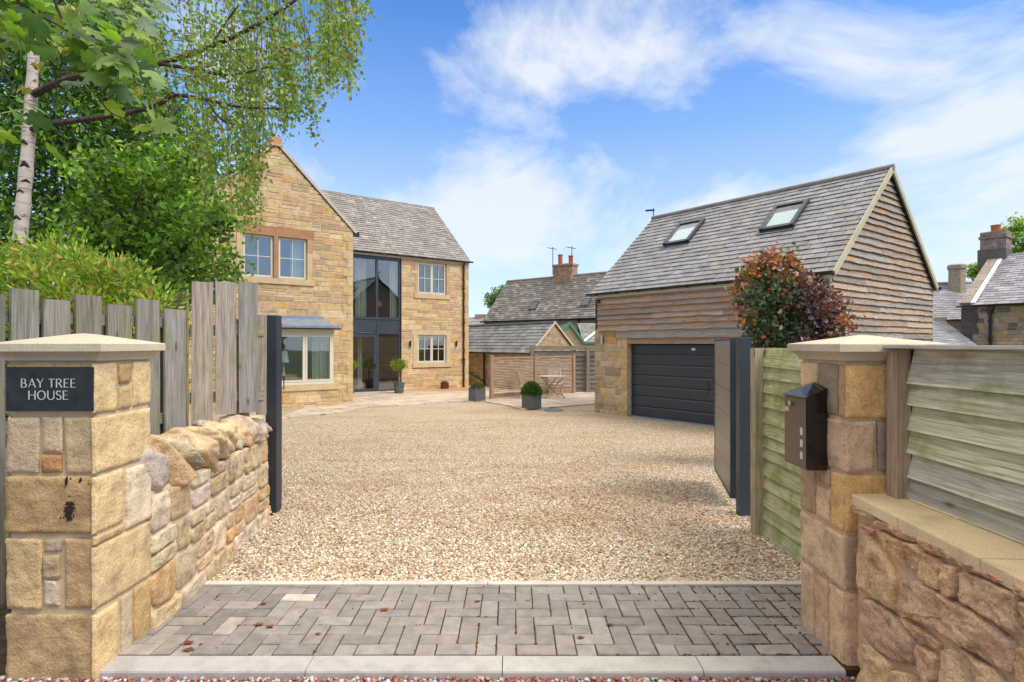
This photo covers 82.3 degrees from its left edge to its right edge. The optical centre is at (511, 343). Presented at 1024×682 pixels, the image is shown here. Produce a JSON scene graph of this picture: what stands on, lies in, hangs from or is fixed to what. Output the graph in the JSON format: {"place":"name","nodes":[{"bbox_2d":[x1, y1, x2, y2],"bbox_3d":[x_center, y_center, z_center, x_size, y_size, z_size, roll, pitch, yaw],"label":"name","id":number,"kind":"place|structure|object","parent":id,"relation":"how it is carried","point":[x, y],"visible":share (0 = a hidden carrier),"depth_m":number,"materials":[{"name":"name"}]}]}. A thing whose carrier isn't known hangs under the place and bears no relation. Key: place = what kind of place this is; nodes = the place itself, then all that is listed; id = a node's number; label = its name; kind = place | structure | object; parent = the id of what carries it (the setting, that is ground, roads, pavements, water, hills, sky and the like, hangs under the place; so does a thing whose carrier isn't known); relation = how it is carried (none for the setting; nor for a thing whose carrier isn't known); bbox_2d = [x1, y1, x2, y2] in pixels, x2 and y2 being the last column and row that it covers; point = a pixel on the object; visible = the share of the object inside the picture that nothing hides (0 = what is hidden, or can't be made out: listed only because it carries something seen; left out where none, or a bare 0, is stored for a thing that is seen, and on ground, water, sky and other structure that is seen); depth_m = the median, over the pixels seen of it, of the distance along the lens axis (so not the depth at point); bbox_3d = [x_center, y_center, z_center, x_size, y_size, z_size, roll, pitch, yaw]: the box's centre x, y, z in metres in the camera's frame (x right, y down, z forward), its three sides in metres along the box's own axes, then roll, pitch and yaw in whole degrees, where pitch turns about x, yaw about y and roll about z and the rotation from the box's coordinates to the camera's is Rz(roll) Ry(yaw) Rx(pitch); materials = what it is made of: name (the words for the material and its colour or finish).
{"place":"outdoors","nodes":[
{"label":"outdoors","id":0,"kind":"place"},
{"bbox_2d":[5,499,502,676],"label":"ground","id":1,"kind":"structure","parent":0,"point":[6,535],"depth_m":4.78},
{"bbox_2d":[0,553,11,675],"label":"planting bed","id":2,"kind":"object","parent":1,"relation":"on","point":[4,610],"depth_m":3.13,"materials":[{"name":"green soil"}]},
{"bbox_2d":[0,0,178,167],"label":"sycamore tree","id":3,"kind":"object","parent":2,"relation":"on","point":[23,25],"visible":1,"depth_m":2.50,"materials":[{"name":"green plant"}]},
{"bbox_2d":[0,281,266,604],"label":"picket fence","id":4,"kind":"object","parent":2,"relation":"on","point":[241,365],"visible":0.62,"depth_m":4.45,"materials":[{"name":"grey wood"}]},
{"bbox_2d":[0,333,165,680],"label":"gate pillar","id":5,"kind":"structure","parent":1,"relation":"on","point":[78,502],"depth_m":2.69,"materials":[{"name":"stone"}]},
{"bbox_2d":[6,367,93,410],"bbox_3d":[-2.107,0.206,2.674,0.399,0.201,0.019,0,0,0],"label":"name plate","id":6,"kind":"object","parent":5,"relation":"attached to","point":[49,388],"visible":1,"depth_m":2.67,"materials":[{"name":"black stone"}]},
{"bbox_2d":[0,224,191,423],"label":"photinia shrub","id":7,"kind":"object","parent":1,"relation":"on","point":[21,273],"visible":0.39,"depth_m":5.32,"materials":[{"name":"green plant"}]},
{"bbox_2d":[0,0,246,315],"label":"ash tree","id":8,"kind":"object","parent":1,"relation":"on","point":[82,105],"visible":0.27,"depth_m":9.47,"materials":[{"name":"green plant"}]},
{"bbox_2d":[37,135,255,317],"bbox_3d":[-5.123,-0.675,8.193,3.287,4.776,1.886,0,0,0],"label":"hazel tree","id":9,"kind":"object","parent":1,"relation":"on","point":[135,231],"visible":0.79,"depth_m":7.90,"materials":[{"name":"green plant"}]},
{"bbox_2d":[161,289,190,425],"bbox_3d":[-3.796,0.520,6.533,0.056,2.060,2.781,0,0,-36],"label":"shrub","id":10,"kind":"object","parent":1,"relation":"on","point":[179,296],"visible":0.07,"depth_m":5.40,"materials":[{"name":"green plant"}]},
{"bbox_2d":[5,0,378,477],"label":"birch tree","id":11,"kind":"object","parent":1,"relation":"on","point":[344,27],"visible":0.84,"depth_m":6.04,"materials":[{"name":"green plant"}]},
{"bbox_2d":[137,414,272,628],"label":"rubble wall","id":12,"kind":"structure","parent":1,"relation":"on","point":[211,507],"depth_m":3.67,"materials":[{"name":"stone"}]},
{"bbox_2d":[160,136,500,411],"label":"stone house","id":13,"kind":"structure","parent":1,"relation":"on","point":[373,287],"depth_m":21.26,"materials":[{"name":"stone"}]},
{"bbox_2d":[243,233,272,277],"bbox_3d":[-7.619,-2.631,17.541,0.883,1.278,0.082,0,0,-37],"label":"window","id":14,"kind":"structure","parent":13,"relation":"in","point":[255,235],"depth_m":17.57,"materials":[{"name":"beige paint"}]},
{"bbox_2d":[278,237,305,279],"bbox_3d":[-6.821,-2.631,18.146,0.878,1.278,0.082,0,0,-37],"label":"window","id":15,"kind":"structure","parent":13,"relation":"in","point":[279,238],"depth_m":18.14,"materials":[{"name":"beige paint"}]},
{"bbox_2d":[282,333,334,385],"bbox_3d":[-6.536,0.447,17.297,2.604,1.548,0.120,0,0,-37],"label":"window","id":16,"kind":"structure","parent":13,"relation":"in","point":[304,381],"depth_m":17.56,"materials":[{"name":"beige paint"}]},
{"bbox_2d":[353,332,375,391],"bbox_3d":[-5.848,0.716,22.958,1.102,2.328,0.115,0,0,-37],"label":"door","id":17,"kind":"structure","parent":13,"relation":"in","point":[354,335],"depth_m":23.22,"materials":[{"name":"grey metal"}]},
{"bbox_2d":[418,262,445,294],"bbox_3d":[-3.426,-2.759,24.829,1.385,1.325,0.082,0,0,-37],"label":"window","id":18,"kind":"structure","parent":13,"relation":"in","point":[431,264],"depth_m":24.82,"materials":[{"name":"beige paint"}]},
{"bbox_2d":[418,335,446,362],"bbox_3d":[-3.415,0.225,24.814,1.425,1.207,0.120,0,0,-37],"label":"window","id":19,"kind":"structure","parent":13,"relation":"in","point":[431,336],"depth_m":24.82,"materials":[{"name":"beige paint"}]},
{"bbox_2d":[99,656,845,679],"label":"front kerb","id":20,"kind":"structure","parent":1,"relation":"on","point":[421,667],"depth_m":2.72,"materials":[{"name":"concrete"}]},
{"bbox_2d":[469,314,485,324],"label":"distant house","id":21,"kind":"structure","parent":1,"relation":"on","point":[476,319],"depth_m":51.08,"materials":[{"name":"stone"}]},
{"bbox_2d":[482,284,503,308],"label":"distant tree","id":22,"kind":"object","parent":1,"relation":"on","point":[489,303],"visible":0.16,"depth_m":57.42,"materials":[{"name":"green plant"}]},
{"bbox_2d":[204,581,800,585],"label":"back kerb","id":23,"kind":"structure","parent":1,"relation":"on","point":[534,583],"depth_m":3.66,"materials":[{"name":"concrete"}]},
{"bbox_2d":[468,321,577,388],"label":"outbuilding","id":24,"kind":"structure","parent":1,"relation":"on","point":[518,339],"depth_m":26.98,"materials":[{"name":"stone"}]},
{"bbox_2d":[479,246,607,333],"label":"row house","id":25,"kind":"structure","parent":1,"relation":"on","point":[559,296],"depth_m":33.75,"materials":[{"name":"stone"}]},
{"bbox_2d":[558,322,594,350],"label":"cream cottage","id":26,"kind":"structure","parent":1,"relation":"on","point":[585,336],"depth_m":28.60,"materials":[{"name":"paint"}]},
{"bbox_2d":[708,338,750,515],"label":"metal gate","id":27,"kind":"structure","parent":1,"relation":"on","point":[731,380],"depth_m":5.49,"materials":[{"name":"grey metal"}]},
{"bbox_2d":[586,164,942,426],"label":"timber garage","id":28,"kind":"structure","parent":1,"relation":"on","point":[657,294],"depth_m":13.98,"materials":[{"name":"wood"}]},
{"bbox_2d":[661,218,705,248],"bbox_3d":[4.702,-3.020,16.048,0.869,0.833,0.908,0,0,-37],"label":"roof window","id":29,"kind":"structure","parent":28,"relation":"in","point":[681,235],"depth_m":16.02,"materials":[{"name":"clear glass"}]},
{"bbox_2d":[631,344,753,424],"bbox_3d":[4.299,0.960,14.089,0.052,1.920,3.699,0,0,-37],"label":"garage door","id":30,"kind":"structure","parent":28,"relation":"in","point":[669,381],"depth_m":14.47,"materials":[{"name":"black metal"}]},
{"bbox_2d":[756,198,809,235],"bbox_3d":[6.382,-2.976,13.754,0.879,0.842,0.883,0,0,-37],"label":"roof window","id":31,"kind":"structure","parent":28,"relation":"in","point":[783,216],"depth_m":13.72,"materials":[{"name":"grey glass"}]},
{"bbox_2d":[750,348,802,563],"bbox_3d":[2.017,0.840,3.917,0.147,1.620,1.593,0,0,-2],"label":"lapped fence","id":32,"kind":"object","parent":1,"relation":"on","point":[776,508],"visible":0.38,"depth_m":4.46,"materials":[{"name":"green wood"}]},
{"bbox_2d":[722,242,865,347],"bbox_3d":[4.001,0.236,8.299,2.038,3.363,1.167,0,0,0],"label":"copper beech","id":33,"kind":"object","parent":1,"relation":"on","point":[789,311],"visible":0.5,"depth_m":8.06,"materials":[{"name":"red plant"}]},
{"bbox_2d":[832,656,859,677],"bbox_3d":[1.643,1.562,2.760,0.213,0.117,0.119,0,0,0],"label":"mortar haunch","id":34,"kind":"object","parent":1,"relation":"on","point":[854,671],"visible":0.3,"depth_m":2.70,"materials":[{"name":"brown concrete"}]},
{"bbox_2d":[787,335,950,665],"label":"gate pillar","id":35,"kind":"structure","parent":1,"relation":"on","point":[848,373],"depth_m":2.77,"materials":[{"name":"stone"}]},
{"bbox_2d":[782,382,826,470],"bbox_3d":[1.490,0.409,2.997,0.117,0.428,0.245,0,0,0],"label":"letterbox","id":36,"kind":"object","parent":35,"relation":"attached to","point":[805,426],"visible":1,"depth_m":2.89,"materials":[{"name":"black metal"}]},
{"bbox_2d":[785,396,805,467],"bbox_3d":[1.449,0.444,2.997,0.003,0.340,0.225,0,0,0],"label":"door","id":37,"kind":"structure","parent":36,"relation":"in","point":[795,418],"depth_m":2.99,"materials":[{"name":"brown metal"}]},
{"bbox_2d":[851,493,1023,681],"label":"garden wall","id":38,"kind":"structure","parent":1,"relation":"on","point":[940,596],"depth_m":2.18,"materials":[{"name":"stone"}]},
{"bbox_2d":[884,345,1023,542],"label":"lapped fence","id":39,"kind":"object","parent":38,"relation":"on","point":[955,430],"visible":0.87,"depth_m":2.33,"materials":[{"name":"grey wood"}]},
{"bbox_2d":[933,264,972,331],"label":"slate house","id":40,"kind":"structure","parent":1,"relation":"on","point":[949,296],"depth_m":31.37,"materials":[{"name":"stone"}]},
{"bbox_2d":[933,318,975,344],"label":"slate shed","id":41,"kind":"structure","parent":1,"relation":"on","point":[944,331],"depth_m":24.85,"materials":[{"name":"stone"}]},
{"bbox_2d":[965,263,976,280],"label":"distant tree","id":42,"kind":"object","parent":1,"relation":"on","point":[971,272],"visible":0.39,"depth_m":45.97,"materials":[{"name":"green plant"}]},
{"bbox_2d":[956,224,1023,344],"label":"stone cottage","id":43,"kind":"structure","parent":1,"relation":"on","point":[991,302],"depth_m":24.79,"materials":[{"name":"stone"}]},
{"bbox_2d":[989,212,1023,253],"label":"distant tree","id":44,"kind":"object","parent":1,"relation":"on","point":[1016,229],"visible":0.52,"depth_m":47.74,"materials":[{"name":"green plant"}]},
{"bbox_2d":[1,679,853,681],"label":"pavement edge","id":45,"kind":"object","parent":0,"point":[460,681],"depth_m":2.68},
{"bbox_2d":[0,675,855,681],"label":"gravel","id":46,"kind":"structure","parent":0,"point":[174,678],"depth_m":2.67,"materials":[{"name":"gravel"}]},
{"bbox_2d":[282,385,594,419],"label":"patio","id":47,"kind":"structure","parent":0,"point":[363,400],"depth_m":19.46,"materials":[{"name":"beige stone"}]},
{"bbox_2d":[353,358,358,393],"bbox_3d":[-6.166,1.201,22.137,0.715,1.362,0.731,0,0,-43],"label":"bay tree","id":48,"kind":"object","parent":47,"relation":"on","point":[354,363],"visible":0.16,"depth_m":22.08,"materials":[{"name":"green plant"}]},
{"bbox_2d":[389,359,407,392],"bbox_3d":[-4.340,1.201,22.412,0.715,1.362,0.731,0,0,-43],"label":"bay tree","id":49,"kind":"object","parent":47,"relation":"on","point":[398,386],"visible":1,"depth_m":22.30,"materials":[{"name":"green plant"}]},
{"bbox_2d":[441,381,448,388],"bbox_3d":[-2.846,1.761,24.750,0.265,0.370,0.250,0,0,-37],"label":"boot box","id":50,"kind":"object","parent":47,"relation":"on","point":[444,384],"visible":0.76,"depth_m":24.66,"materials":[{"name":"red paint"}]},
{"bbox_2d":[468,382,485,400],"bbox_3d":[-1.162,1.560,19.454,0.551,0.651,0.535,0,0,-37],"label":"square planter","id":51,"kind":"object","parent":47,"relation":"on","point":[477,393],"visible":1,"depth_m":19.31,"materials":[{"name":"metal"}]},
{"bbox_2d":[514,370,524,398],"bbox_3d":[0.422,1.405,20.288,0.620,0.960,0.495,0,0,-10],"label":"garden chair","id":52,"kind":"object","parent":47,"relation":"on","point":[518,378],"visible":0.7,"depth_m":20.18,"materials":[{"name":"brown wood"}]},
{"bbox_2d":[520,380,542,408],"bbox_3d":[0.572,1.471,17.187,0.714,0.828,0.704,0,0,-37],"label":"square planter","id":53,"kind":"object","parent":47,"relation":"on","point":[531,392],"visible":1,"depth_m":17.02,"materials":[{"name":"metal"}]},
{"bbox_2d":[489,354,575,398],"bbox_3d":[0.832,1.245,21.301,4.081,1.710,0.130,0,0,-39],"label":"slatted screen","id":54,"kind":"object","parent":47,"relation":"on","point":[492,394],"visible":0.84,"depth_m":21.07,"materials":[{"name":"brown wood"}]},
{"bbox_2d":[539,375,564,398],"bbox_3d":[1.390,1.498,20.398,0.910,0.765,0.916,0,0,-17],"label":"garden table","id":55,"kind":"object","parent":47,"relation":"on","point":[546,376],"visible":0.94,"depth_m":20.25,"materials":[{"name":"brown wood"}]},
{"bbox_2d":[547,369,562,395],"bbox_3d":[1.584,1.405,21.467,0.495,0.960,0.620,0,0,-6],"label":"garden chair","id":56,"kind":"object","parent":47,"relation":"on","point":[549,378],"visible":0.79,"depth_m":21.63,"materials":[{"name":"brown wood"}]},
{"bbox_2d":[529,346,594,391],"bbox_3d":[2.288,1.140,22.938,3.217,2.120,0.175,0,0,0],"label":"lapped fence","id":57,"kind":"object","parent":47,"relation":"on","point":[584,371],"visible":0.32,"depth_m":22.98,"materials":[{"name":"brown wood"}]},
{"bbox_2d":[118,585,832,660],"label":"block paving","id":58,"kind":"structure","parent":0,"point":[185,622],"depth_m":3.15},
{"bbox_2d":[183,647,194,651],"bbox_3d":[-1.579,1.492,2.857,0.038,0.007,0.053,0,0,45],"label":"fallen leaf","id":59,"kind":"object","parent":58,"relation":"on","point":[188,649],"visible":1,"depth_m":2.86,"materials":[{"name":"orange plant"}]},
{"bbox_2d":[179,585,827,655],"bbox_3d":[0.069,1.505,3.226,3.663,0.013,0.824,0,0,0],"label":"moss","id":60,"kind":"object","parent":58,"relation":"on","point":[726,635],"visible":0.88,"depth_m":3.19,"materials":[{"name":"green plant"}]},
{"bbox_2d":[189,402,800,580],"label":"gravel drive","id":61,"kind":"structure","parent":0,"point":[470,412],"depth_m":8.75,"materials":[{"name":"beige gravel"}]},
{"bbox_2d":[266,315,283,515],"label":"metal gate","id":62,"kind":"structure","parent":61,"relation":"on","point":[274,381],"depth_m":5.30,"materials":[{"name":"black metal"}]},
{"bbox_2d":[544,408,562,411],"bbox_3d":[1.193,1.891,16.790,0.540,0.038,0.540,0,0,0],"label":"manhole cover","id":63,"kind":"object","parent":61,"relation":"on","point":[553,409],"visible":1,"depth_m":16.71,"materials":[{"name":"metal"}]},
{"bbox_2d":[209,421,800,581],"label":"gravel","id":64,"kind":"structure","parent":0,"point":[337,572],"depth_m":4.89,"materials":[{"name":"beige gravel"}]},
{"bbox_2d":[0,0,1023,316],"label":"sky","id":65,"kind":"structure","parent":0,"point":[528,127],"materials":[{"name":"blue"}]}
]}

